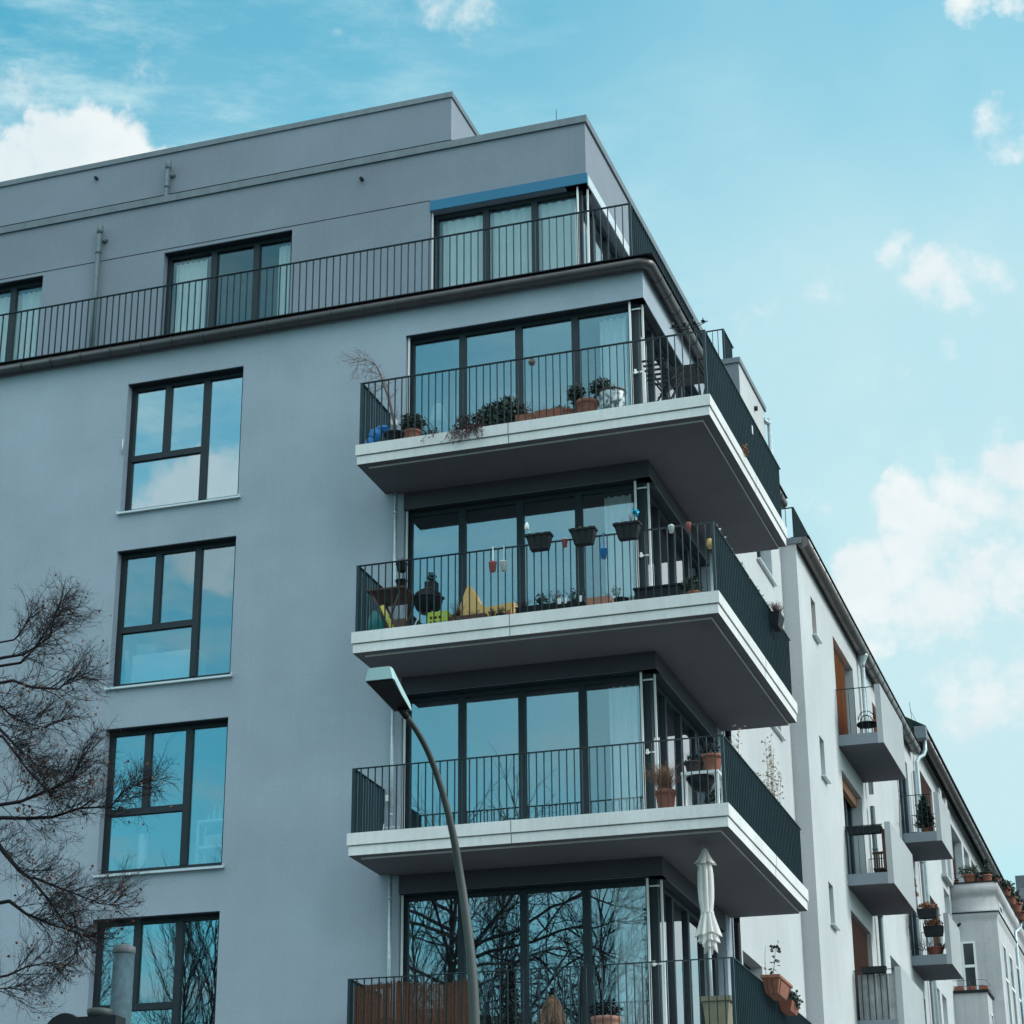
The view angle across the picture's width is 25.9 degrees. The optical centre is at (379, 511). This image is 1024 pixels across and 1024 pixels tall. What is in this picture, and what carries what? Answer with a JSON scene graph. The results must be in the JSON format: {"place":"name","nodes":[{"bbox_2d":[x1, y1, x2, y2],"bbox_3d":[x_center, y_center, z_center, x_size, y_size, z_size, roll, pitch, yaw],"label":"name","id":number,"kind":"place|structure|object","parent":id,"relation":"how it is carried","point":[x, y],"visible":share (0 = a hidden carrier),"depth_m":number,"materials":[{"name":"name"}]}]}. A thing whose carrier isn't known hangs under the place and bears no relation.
{"place":"outdoors","nodes":[
{"label":"outdoors","id":0,"kind":"place"},
{"bbox_2d":[47,944,135,1023],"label":"traffic signal","id":1,"kind":"object","parent":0,"point":[119,1011],"visible":1,"depth_m":16.67,"materials":[{"name":"metal"}]},
{"bbox_2d":[429,403,447,431],"bbox_3d":[0.920,-1.072,34.418,0.310,1.310,0.310,-8,-24,20],"label":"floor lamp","id":2,"kind":"object","parent":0,"point":[438,416],"visible":0.44,"depth_m":34.51,"materials":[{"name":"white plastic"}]},
{"bbox_2d":[0,0,1023,892],"label":"sky","id":3,"kind":"structure","parent":0,"point":[834,187],"materials":[{"name":"blue"}]},
{"bbox_2d":[538,994,566,1023],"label":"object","id":4,"kind":"object","parent":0,"point":[543,1018],"depth_m":28.97,"materials":[{"name":"plant"}]},
{"bbox_2d":[633,582,685,599],"bbox_3d":[3.881,1.174,30.592,0.680,0.225,0.340,-8,-24,20],"label":"planter box","id":5,"kind":"object","parent":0,"point":[657,591],"visible":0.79,"depth_m":30.47,"materials":[{"name":"black plastic"}]},
{"bbox_2d":[641,760,681,807],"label":"potted grass","id":6,"kind":"object","parent":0,"point":[664,792],"depth_m":29.56,"materials":[{"name":"plant"}]},
{"bbox_2d":[1015,875,1023,926],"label":"mansard building","id":7,"kind":"structure","parent":0,"point":[1019,880],"depth_m":72.32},
{"label":"ground","id":8,"kind":"structure","parent":0,"visible":0},
{"bbox_2d":[0,567,180,1021],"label":"bare tree","id":9,"kind":"object","parent":8,"relation":"on","point":[69,778],"visible":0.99,"depth_m":19.70,"materials":[{"name":"brown plant"}]},
{"bbox_2d":[0,91,811,1023],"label":"apartment building","id":10,"kind":"structure","parent":8,"relation":"on","point":[240,503],"depth_m":34.29,"materials":[{"name":"grey paint"}]},
{"bbox_2d":[0,291,41,361],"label":"curtain","id":11,"kind":"object","parent":10,"relation":"hanging from","point":[27,301],"visible":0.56,"depth_m":39.64,"materials":[{"name":"fabric"}]},
{"bbox_2d":[0,276,42,360],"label":"window","id":12,"kind":"structure","parent":10,"relation":"in","point":[13,287],"depth_m":39.67,"materials":[{"name":"black metal"}]},
{"bbox_2d":[125,650,130,683],"bbox_3d":[-3.934,2.511,34.867,0.179,0.701,0.065,3,-23,-5],"label":"plank","id":13,"kind":"object","parent":10,"relation":"on","point":[127,671],"visible":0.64,"depth_m":34.86,"materials":[{"name":"beige"}]},
{"bbox_2d":[137,833,148,868],"bbox_3d":[-3.598,5.241,33.655,0.149,0.700,0.149,-8,-24,20],"label":"column lamp","id":14,"kind":"object","parent":10,"relation":"on","point":[142,849],"visible":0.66,"depth_m":33.63,"materials":[{"name":"white plastic"}]},
{"bbox_2d":[92,911,219,1023],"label":"window","id":15,"kind":"structure","parent":10,"relation":"in","point":[180,919],"depth_m":32.55,"materials":[{"name":"black metal"}]},
{"bbox_2d":[92,717,227,877],"bbox_3d":[-3.229,4.323,33.401,2.170,2.323,0.276,-8,-24,20],"label":"window","id":16,"kind":"structure","parent":10,"relation":"in","point":[190,727],"depth_m":33.57,"materials":[{"name":"black metal"}]},
{"bbox_2d":[131,649,206,682],"bbox_3d":[-3.306,2.531,34.744,1.120,0.590,0.384,-8,-24,20],"label":"table","id":17,"kind":"object","parent":10,"relation":"on","point":[161,666],"visible":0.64,"depth_m":34.62,"materials":[{"name":"white plastic"}]},
{"bbox_2d":[104,536,235,690],"bbox_3d":[-3.182,1.599,34.531,2.170,2.323,0.276,-8,-24,20],"label":"window","id":18,"kind":"structure","parent":10,"relation":"in","point":[199,547],"depth_m":34.75,"materials":[{"name":"black metal"}]},
{"bbox_2d":[116,366,243,514],"bbox_3d":[-3.134,-1.126,35.662,2.170,2.323,0.276,-8,-24,20],"label":"window","id":19,"kind":"structure","parent":10,"relation":"in","point":[207,378],"depth_m":35.89,"materials":[{"name":"black metal"}]},
{"bbox_2d":[173,260,207,332],"bbox_3d":[-3.278,-3.340,38.273,0.600,2.200,0.040,-8,-24,20],"label":"curtain","id":20,"kind":"object","parent":10,"relation":"hanging from","point":[191,271],"visible":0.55,"depth_m":38.45,"materials":[{"name":"fabric"}]},
{"bbox_2d":[195,818,222,863],"bbox_3d":[-2.428,5.031,33.263,0.580,0.785,0.300,-8,-24,20],"label":"shelf trolley","id":21,"kind":"object","parent":10,"relation":"on","point":[204,849],"visible":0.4,"depth_m":33.31,"materials":[{"name":"white plastic"}]},
{"bbox_2d":[205,834,221,845],"bbox_3d":[-2.431,4.953,33.285,0.300,0.174,0.200,-8,-24,20],"label":"crate","id":22,"kind":"object","parent":21,"relation":"on","point":[214,839],"visible":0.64,"depth_m":33.21,"materials":[{"name":"grey"}]},
{"bbox_2d":[164,230,291,333],"bbox_3d":[-2.593,-3.542,37.888,2.430,2.360,0.214,-8,-24,20],"label":"window","id":23,"kind":"structure","parent":10,"relation":"in","point":[257,242],"depth_m":38.24,"materials":[{"name":"black metal"}]},
{"bbox_2d":[277,244,290,314],"bbox_3d":[-1.628,-3.561,37.672,0.220,2.200,0.040,-8,-24,20],"label":"curtain","id":24,"kind":"object","parent":10,"relation":"hanging from","point":[284,254],"visible":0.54,"depth_m":37.84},
{"bbox_2d":[335,346,404,440],"bbox_3d":[-0.200,-1.787,33.420,1.181,1.830,0.725,-8,-24,20],"label":"potted tree","id":25,"kind":"object","parent":10,"relation":"on","point":[397,434],"visible":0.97,"depth_m":33.45,"materials":[{"name":"brown plant"}]},
{"bbox_2d":[368,610,385,629],"bbox_3d":[0.004,1.624,32.093,0.320,0.420,0.315,-8,-24,20],"label":"watering can","id":26,"kind":"object","parent":10,"relation":"on","point":[374,621],"visible":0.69,"depth_m":31.96,"materials":[{"name":"teal plastic"}]},
{"bbox_2d":[365,425,391,443],"bbox_3d":[-0.004,-1.119,33.150,0.422,0.397,0.172,-1,-23,4],"label":"plastic bag","id":27,"kind":"object","parent":10,"relation":"on","point":[377,434],"visible":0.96,"depth_m":33.11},
{"bbox_2d":[366,585,414,627],"bbox_3d":[0.209,1.539,32.217,0.600,0.692,0.700,-8,-24,20],"label":"side table","id":28,"kind":"object","parent":10,"relation":"on","point":[388,595],"visible":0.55,"depth_m":32.23,"materials":[{"name":"brown wood"}]},
{"bbox_2d":[353,977,468,1023],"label":"reed screen","id":29,"kind":"object","parent":10,"relation":"on","point":[465,1009],"visible":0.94,"depth_m":29.52,"materials":[{"name":"wicker"}]},
{"bbox_2d":[399,411,425,437],"bbox_3d":[0.499,-1.249,33.036,0.413,0.566,0.391,-8,-24,20],"label":"potted box shrub","id":30,"kind":"object","parent":10,"relation":"on","point":[411,425],"visible":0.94,"depth_m":32.97,"materials":[{"name":"green plant"}]},
{"bbox_2d":[414,587,444,624],"bbox_3d":[0.717,1.418,31.938,0.463,0.712,0.436,-8,-24,20],"label":"kettle grill","id":31,"kind":"object","parent":10,"relation":"on","point":[430,600],"visible":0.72,"depth_m":31.84,"materials":[{"name":"black metal"}]},
{"bbox_2d":[424,572,438,590],"bbox_3d":[0.763,1.014,32.323,0.172,0.308,0.159,-8,-24,20],"label":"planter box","id":32,"kind":"object","parent":10,"relation":"on","point":[430,581],"visible":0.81,"depth_m":32.28,"materials":[{"name":"plastic"}]},
{"bbox_2d":[428,610,452,623],"bbox_3d":[0.872,1.555,31.617,0.300,0.210,0.220,-8,-24,20],"label":"plastic crate","id":33,"kind":"object","parent":10,"relation":"on","point":[430,617],"visible":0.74,"depth_m":31.55,"materials":[{"name":"green"}]},
{"bbox_2d":[420,412,486,443],"bbox_3d":[1.122,-1.185,32.541,0.977,0.585,0.390,-8,-24,20],"label":"trailing creeper","id":34,"kind":"object","parent":10,"relation":"hanging from","point":[467,428],"visible":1,"depth_m":32.38,"materials":[{"name":"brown plant"}]},
{"bbox_2d":[449,602,487,620],"bbox_3d":[1.273,1.436,31.523,0.560,0.371,0.300,-8,-24,20],"label":"heather trough","id":35,"kind":"object","parent":10,"relation":"on","point":[459,617],"visible":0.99,"depth_m":31.47,"materials":[{"name":"brown wood"}]},
{"bbox_2d":[458,586,516,615],"bbox_3d":[1.539,1.343,31.612,0.980,0.600,0.220,-8,-24,20],"label":"tarpaulin","id":36,"kind":"object","parent":10,"relation":"on","point":[473,601],"visible":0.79,"depth_m":31.57,"materials":[{"name":"yellow fabric"}]},
{"bbox_2d":[474,395,524,426],"bbox_3d":[1.783,-1.405,32.622,0.814,0.629,0.466,-8,-24,20],"label":"balcony shrub","id":37,"kind":"object","parent":10,"relation":"on","point":[501,411],"visible":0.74,"depth_m":32.51,"materials":[{"name":"green plant"}]},
{"bbox_2d":[433,189,583,288],"bbox_3d":[2.101,-4.079,36.214,2.573,2.220,0.082,-8,-24,20],"label":"corner window","id":38,"kind":"structure","parent":10,"relation":"in","point":[486,210],"depth_m":36.42,"materials":[{"name":"black metal"}]},
{"bbox_2d":[443,199,576,286],"bbox_3d":[2.759,-3.919,36.496,3.074,2.100,1.512,9,-24,-18],"label":"curtain","id":39,"kind":"object","parent":10,"relation":"hanging from","point":[511,216],"visible":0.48,"depth_m":36.43,"materials":[{"name":"fabric"}]},
{"bbox_2d":[501,962,522,1023],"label":"potted cypress","id":40,"kind":"object","parent":10,"relation":"on","point":[511,995],"visible":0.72,"depth_m":29.39,"materials":[{"name":"green plant"}]},
{"bbox_2d":[406,300,635,424],"bbox_3d":[2.135,-1.860,33.788,3.630,2.363,0.214,-8,-24,20],"label":"corner window","id":41,"kind":"structure","parent":10,"relation":"in","point":[573,315],"depth_m":34.13,"materials":[{"name":"black metal"}]},
{"bbox_2d":[404,479,641,625],"bbox_3d":[2.087,0.864,32.658,3.630,2.363,0.214,-8,-24,20],"label":"corner window","id":42,"kind":"structure","parent":10,"relation":"in","point":[577,492],"depth_m":32.99,"materials":[{"name":"black metal"}]},
{"bbox_2d":[515,401,535,421],"bbox_3d":[2.162,-1.433,32.412,0.310,0.480,0.201,-8,-24,20],"label":"flower trough","id":43,"kind":"object","parent":10,"relation":"on","point":[528,416],"visible":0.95,"depth_m":32.32,"materials":[{"name":"ceramic"}]},
{"bbox_2d":[405,670,648,828],"bbox_3d":[2.040,3.588,31.527,3.630,2.363,0.214,-8,-24,20],"label":"corner window","id":44,"kind":"structure","parent":10,"relation":"in","point":[582,682],"depth_m":31.76,"materials":[{"name":"black metal"}]},
{"bbox_2d":[399,876,655,1023],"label":"corner window","id":45,"kind":"structure","parent":10,"relation":"in","point":[586,887],"depth_m":30.59,"materials":[{"name":"black metal"}]},
{"bbox_2d":[524,522,553,552],"bbox_3d":[2.251,0.335,31.234,0.406,0.445,0.245,-8,-24,20],"label":"hanging planter","id":46,"kind":"object","parent":10,"relation":"hanging from","point":[539,541],"visible":1,"depth_m":31.12,"materials":[{"name":"plastic"}]},
{"bbox_2d":[534,406,563,418],"bbox_3d":[2.505,-1.409,32.269,0.440,0.336,0.212,-8,-24,20],"label":"flower trough","id":47,"kind":"object","parent":10,"relation":"on","point":[549,412],"visible":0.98,"depth_m":32.18,"materials":[{"name":"ceramic"}]},
{"bbox_2d":[513,586,585,612],"bbox_3d":[2.370,1.261,31.130,1.084,0.428,0.340,-8,-24,20],"label":"long trough","id":48,"kind":"object","parent":10,"relation":"on","point":[582,602],"visible":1,"depth_m":31.05,"materials":[{"name":"black plastic"}]},
{"bbox_2d":[568,526,597,546],"bbox_3d":[2.862,0.333,30.978,0.382,0.272,0.245,-8,-24,20],"label":"hanging planter","id":49,"kind":"object","parent":10,"relation":"hanging from","point":[583,536],"visible":1,"depth_m":30.90,"materials":[{"name":"plastic"}]},
{"bbox_2d":[565,376,611,412],"bbox_3d":[3.069,-1.643,32.151,0.682,0.697,0.432,3,-23,-5],"label":"potted shrub","id":50,"kind":"object","parent":10,"relation":"on","point":[578,399],"visible":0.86,"depth_m":32.16,"materials":[{"name":"green plant"}]},
{"bbox_2d":[576,195,618,264],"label":"corner window","id":51,"kind":"structure","parent":10,"relation":"in","point":[597,250],"depth_m":36.84,"materials":[{"name":"black glass"}]},
{"bbox_2d":[585,592,613,604],"bbox_3d":[3.074,1.236,30.842,0.370,0.275,0.210,-8,-24,20],"label":"flower trough","id":52,"kind":"object","parent":10,"relation":"on","point":[597,600],"visible":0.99,"depth_m":30.75,"materials":[{"name":"ceramic"}]},
{"bbox_2d":[589,998,623,1023],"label":"potted shrub","id":53,"kind":"object","parent":10,"relation":"on","point":[615,1018],"visible":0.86,"depth_m":28.70,"materials":[{"name":"plant"}]},
{"bbox_2d":[598,378,626,408],"bbox_3d":[3.377,-1.656,32.046,0.410,0.650,0.410,-8,-24,20],"label":"patterned pot","id":54,"kind":"object","parent":10,"relation":"on","point":[621,391],"visible":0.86,"depth_m":31.88,"materials":[{"name":"ceramic"}]},
{"bbox_2d":[600,316,627,405],"bbox_3d":[3.559,-1.938,33.473,0.420,2.210,0.059,-8,-24,20],"label":"curtain","id":55,"kind":"object","parent":10,"relation":"hanging from","point":[612,331],"visible":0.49,"depth_m":33.69,"materials":[{"name":"fabric"}]},
{"bbox_2d":[604,494,633,600],"bbox_3d":[3.512,0.787,32.343,0.420,2.210,0.059,-8,-24,20],"label":"curtain","id":56,"kind":"object","parent":10,"relation":"hanging from","point":[617,509],"visible":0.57,"depth_m":32.44,"materials":[{"name":"fabric"}]},
{"bbox_2d":[609,684,639,811],"bbox_3d":[3.465,3.511,31.212,0.420,2.210,0.059,-8,-24,20],"label":"curtain","id":57,"kind":"object","parent":10,"relation":"hanging from","point":[623,714],"visible":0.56,"depth_m":31.31,"materials":[{"name":"fabric"}]},
{"bbox_2d":[612,515,641,541],"bbox_3d":[3.455,0.197,30.785,0.382,0.393,0.245,-8,-24,20],"label":"hanging planter","id":58,"kind":"object","parent":10,"relation":"hanging from","point":[627,530],"visible":1,"depth_m":30.69,"materials":[{"name":"plastic"}]},
{"bbox_2d":[614,889,646,1023],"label":"curtain","id":59,"kind":"object","parent":10,"relation":"hanging from","point":[629,926],"visible":0.89,"depth_m":30.19,"materials":[{"name":"fabric"}]},
{"bbox_2d":[642,357,682,400],"bbox_3d":[4.177,-1.733,32.273,0.576,0.948,0.434,-8,-24,20],"label":"folding chair","id":60,"kind":"object","parent":10,"relation":"on","point":[665,389],"visible":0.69,"depth_m":32.35,"materials":[{"name":"black plastic"}]},
{"bbox_2d":[639,304,697,402],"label":"corner window","id":61,"kind":"structure","parent":10,"relation":"in","point":[652,329],"depth_m":34.46,"materials":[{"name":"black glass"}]},
{"bbox_2d":[645,482,709,593],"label":"corner window","id":62,"kind":"structure","parent":10,"relation":"in","point":[661,515],"depth_m":33.64,"materials":[{"name":"black glass"}]},
{"bbox_2d":[662,363,704,398],"bbox_3d":[4.533,-1.571,32.624,0.560,0.986,0.670,-8,-24,20],"label":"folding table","id":63,"kind":"object","parent":10,"relation":"on","point":[694,376],"visible":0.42,"depth_m":32.71,"materials":[{"name":"black plastic"}]},
{"bbox_2d":[651,673,716,807],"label":"corner window","id":64,"kind":"structure","parent":10,"relation":"in","point":[675,720],"depth_m":32.53,"materials":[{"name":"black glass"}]},
{"bbox_2d":[670,318,707,330],"bbox_3d":[4.442,-2.660,31.759,0.568,0.261,0.181,-8,-24,20],"label":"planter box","id":65,"kind":"object","parent":10,"relation":"on","point":[688,325],"visible":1,"depth_m":31.79,"materials":[{"name":"plant"}]},
{"bbox_2d":[658,879,725,1023],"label":"corner window","id":66,"kind":"structure","parent":10,"relation":"in","point":[681,915],"depth_m":31.29,"materials":[{"name":"clear glass"}]},
{"bbox_2d":[681,575,703,593],"bbox_3d":[4.308,1.049,30.466,0.302,0.372,0.274,-8,-24,20],"label":"potted shrub","id":67,"kind":"object","parent":10,"relation":"on","point":[688,590],"visible":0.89,"depth_m":30.44,"materials":[{"name":"green plant"}]},
{"bbox_2d":[681,769,722,805],"bbox_3d":[4.308,3.728,29.392,0.505,0.500,0.400,-8,-24,20],"label":"plant table","id":68,"kind":"object","parent":10,"relation":"on","point":[703,778],"visible":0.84,"depth_m":29.33,"materials":[{"name":"white plastic"}]},
{"bbox_2d":[684,752,702,771],"bbox_3d":[4.199,3.355,29.560,0.282,0.316,0.273,-8,-24,20],"label":"potted plant","id":69,"kind":"object","parent":68,"relation":"on","point":[695,765],"visible":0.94,"depth_m":29.47,"materials":[{"name":"grey plant"}]},
{"bbox_2d":[699,741,720,770],"bbox_3d":[4.421,3.276,29.523,0.325,0.440,0.294,-8,-24,20],"label":"potted plant","id":70,"kind":"object","parent":68,"relation":"on","point":[711,763],"visible":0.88,"depth_m":29.42,"materials":[{"name":"ceramic"}]},
{"bbox_2d":[694,848,722,995],"bbox_3d":[4.310,5.648,28.987,0.363,2.545,0.361,-8,-24,20],"label":"parasol","id":71,"kind":"object","parent":10,"relation":"on","point":[708,932],"visible":1,"depth_m":29.10,"materials":[{"name":"fabric"}]},
{"bbox_2d":[699,995,732,1023],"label":"tall planter","id":72,"kind":"object","parent":10,"relation":"on","point":[713,1009],"visible":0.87,"depth_m":28.06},
{"bbox_2d":[757,551,777,586],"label":"side window","id":73,"kind":"structure","parent":10,"relation":"in","point":[759,559],"depth_m":40.11,"materials":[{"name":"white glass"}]},
{"bbox_2d":[761,734,783,802],"bbox_3d":[5.971,4.443,33.485,0.348,2.371,0.903,-8,-24,20],"label":"bamboo plant","id":74,"kind":"object","parent":10,"relation":"on","point":[771,774],"visible":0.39,"depth_m":33.66,"materials":[{"name":"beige plant"}]},
{"bbox_2d":[760,940,792,1001],"bbox_3d":[5.376,6.191,29.974,0.264,0.795,0.880,-8,-24,20],"label":"rail planter","id":75,"kind":"object","parent":10,"relation":"attached to","point":[778,987],"visible":1,"depth_m":29.69,"materials":[{"name":"ceramic"}]},
{"bbox_2d":[768,600,784,631],"bbox_3d":[6.032,1.579,33.571,0.239,0.409,0.460,-8,-24,20],"label":"hanging planter","id":76,"kind":"object","parent":10,"relation":"hanging from","point":[777,619],"visible":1,"depth_m":33.45,"materials":[{"name":"plastic"}]},
{"bbox_2d":[779,990,802,1015],"bbox_3d":[5.712,6.771,30.630,0.270,0.315,0.550,-8,-24,20],"label":"rail planter","id":77,"kind":"object","parent":10,"relation":"attached to","point":[791,1007],"visible":0.96,"depth_m":30.54,"materials":[{"name":"ceramic"}]},
{"bbox_2d":[365,666,479,1023],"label":"street lamp","id":78,"kind":"object","parent":8,"relation":"on","point":[383,683],"visible":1,"depth_m":16.71,"materials":[{"name":"grey metal"}]},
{"bbox_2d":[706,328,963,1023],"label":"white apartment building","id":79,"kind":"structure","parent":8,"relation":"on","point":[846,774],"depth_m":43.40,"materials":[{"name":"paint"}]},
{"bbox_2d":[833,649,848,734],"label":"balcony door","id":80,"kind":"structure","parent":79,"relation":"in","point":[839,668],"depth_m":45.38,"materials":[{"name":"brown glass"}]},
{"bbox_2d":[842,779,856,873],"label":"balcony door","id":81,"kind":"structure","parent":79,"relation":"in","point":[849,799],"depth_m":44.83,"materials":[{"name":"brown glass"}]},
{"bbox_2d":[851,918,871,1020],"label":"balcony door","id":82,"kind":"structure","parent":79,"relation":"in","point":[860,947],"depth_m":43.22,"materials":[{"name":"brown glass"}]},
{"bbox_2d":[847,825,881,835],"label":"planter box","id":83,"kind":"object","parent":79,"relation":"attached to","point":[866,830],"visible":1,"depth_m":42.79,"materials":[{"name":"plastic"}]},
{"bbox_2d":[857,711,876,732],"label":"wire chair","id":84,"kind":"object","parent":79,"relation":"on","point":[872,724],"visible":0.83,"depth_m":44.40,"materials":[{"name":"black metal"}]},
{"bbox_2d":[861,966,886,974],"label":"planter box","id":85,"kind":"object","parent":79,"relation":"attached to","point":[874,970],"visible":1,"depth_m":41.62,"materials":[{"name":"plastic"}]},
{"bbox_2d":[857,973,896,1020],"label":"privacy sheet","id":86,"kind":"object","parent":79,"relation":"on","point":[892,997],"visible":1,"depth_m":41.56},
{"bbox_2d":[872,851,885,872],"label":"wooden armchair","id":87,"kind":"object","parent":79,"relation":"on","point":[881,869],"visible":0.51,"depth_m":43.10,"materials":[{"name":"white wood"}]},
{"bbox_2d":[882,829,886,871],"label":"wooden screen","id":88,"kind":"object","parent":79,"relation":"attached to","point":[884,850],"visible":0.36,"depth_m":42.64,"materials":[{"name":"brown wood"}]},
{"bbox_2d":[898,780,909,832],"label":"balcony door","id":89,"kind":"structure","parent":79,"relation":"in","point":[905,819],"depth_m":52.01,"materials":[{"name":"black glass"}]},
{"bbox_2d":[896,780,918,952],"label":"drainpipe","id":90,"kind":"object","parent":79,"relation":"attached to","point":[909,926],"visible":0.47,"depth_m":49.74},
{"bbox_2d":[909,914,918,955],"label":"balcony door","id":91,"kind":"structure","parent":79,"relation":"in","point":[914,936],"depth_m":50.83,"materials":[{"name":"black glass"}]},
{"bbox_2d":[913,795,935,831],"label":"potted conifer","id":92,"kind":"object","parent":79,"relation":"on","point":[923,812],"visible":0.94,"depth_m":50.82,"materials":[{"name":"plant"}]},
{"bbox_2d":[916,901,937,919],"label":"flower box","id":93,"kind":"object","parent":79,"relation":"attached to","point":[926,911],"visible":1,"depth_m":49.27,"materials":[{"name":"plastic"}]},
{"bbox_2d":[912,939,945,954],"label":"potted plant","id":94,"kind":"object","parent":79,"relation":"on","point":[934,949],"visible":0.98,"depth_m":49.35,"materials":[{"name":"ceramic"}]},
{"bbox_2d":[922,919,943,936],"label":"flower box","id":95,"kind":"object","parent":79,"relation":"attached to","point":[932,929],"visible":1,"depth_m":49.35,"materials":[{"name":"plastic"}]},
{"bbox_2d":[906,702,1003,1023],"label":"white townhouse","id":96,"kind":"structure","parent":8,"relation":"on","point":[969,845],"depth_m":56.44,"materials":[{"name":"paint"}]},
{"bbox_2d":[950,871,1023,1023],"bbox_3d":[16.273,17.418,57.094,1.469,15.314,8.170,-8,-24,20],"label":"old bay house","id":97,"kind":"structure","parent":8,"relation":"on","point":[987,921],"depth_m":56.95,"materials":[{"name":"paint"}]},
{"bbox_2d":[958,864,979,881],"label":"potted plant","id":98,"kind":"object","parent":97,"relation":"on","point":[965,872],"visible":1,"depth_m":57.77,"materials":[{"name":"green plant"}]},
{"bbox_2d":[961,941,978,989],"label":"window","id":99,"kind":"structure","parent":97,"relation":"in","point":[970,973],"depth_m":56.67,"materials":[{"name":"white plastic"}]},
{"bbox_2d":[981,859,993,880],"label":"potted plant","id":100,"kind":"object","parent":97,"relation":"on","point":[988,876],"visible":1,"depth_m":57.58,"materials":[{"name":"green plant"}]},
{"bbox_2d":[999,879,1014,896],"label":"potted plant","id":101,"kind":"object","parent":97,"relation":"on","point":[1006,884],"visible":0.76,"depth_m":58.72,"materials":[{"name":"green plant"}]},
{"bbox_2d":[1002,943,1012,1023],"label":"window","id":102,"kind":"structure","parent":97,"relation":"in","point":[1007,986],"depth_m":57.08,"materials":[{"name":"white plastic"}]},
{"bbox_2d":[1008,953,1017,1023],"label":"window","id":103,"kind":"structure","parent":97,"relation":"in","point":[1010,961],"depth_m":58.32,"materials":[{"name":"white plastic"}]},
{"bbox_2d":[1007,887,1020,905],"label":"potted plant","id":104,"kind":"object","parent":97,"relation":"on","point":[1013,897],"visible":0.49,"depth_m":59.65,"materials":[{"name":"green plant"}]},
{"bbox_2d":[1015,965,1022,1023],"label":"window","id":105,"kind":"structure","parent":97,"relation":"in","point":[1016,968],"depth_m":59.61,"materials":[{"name":"white plastic"}]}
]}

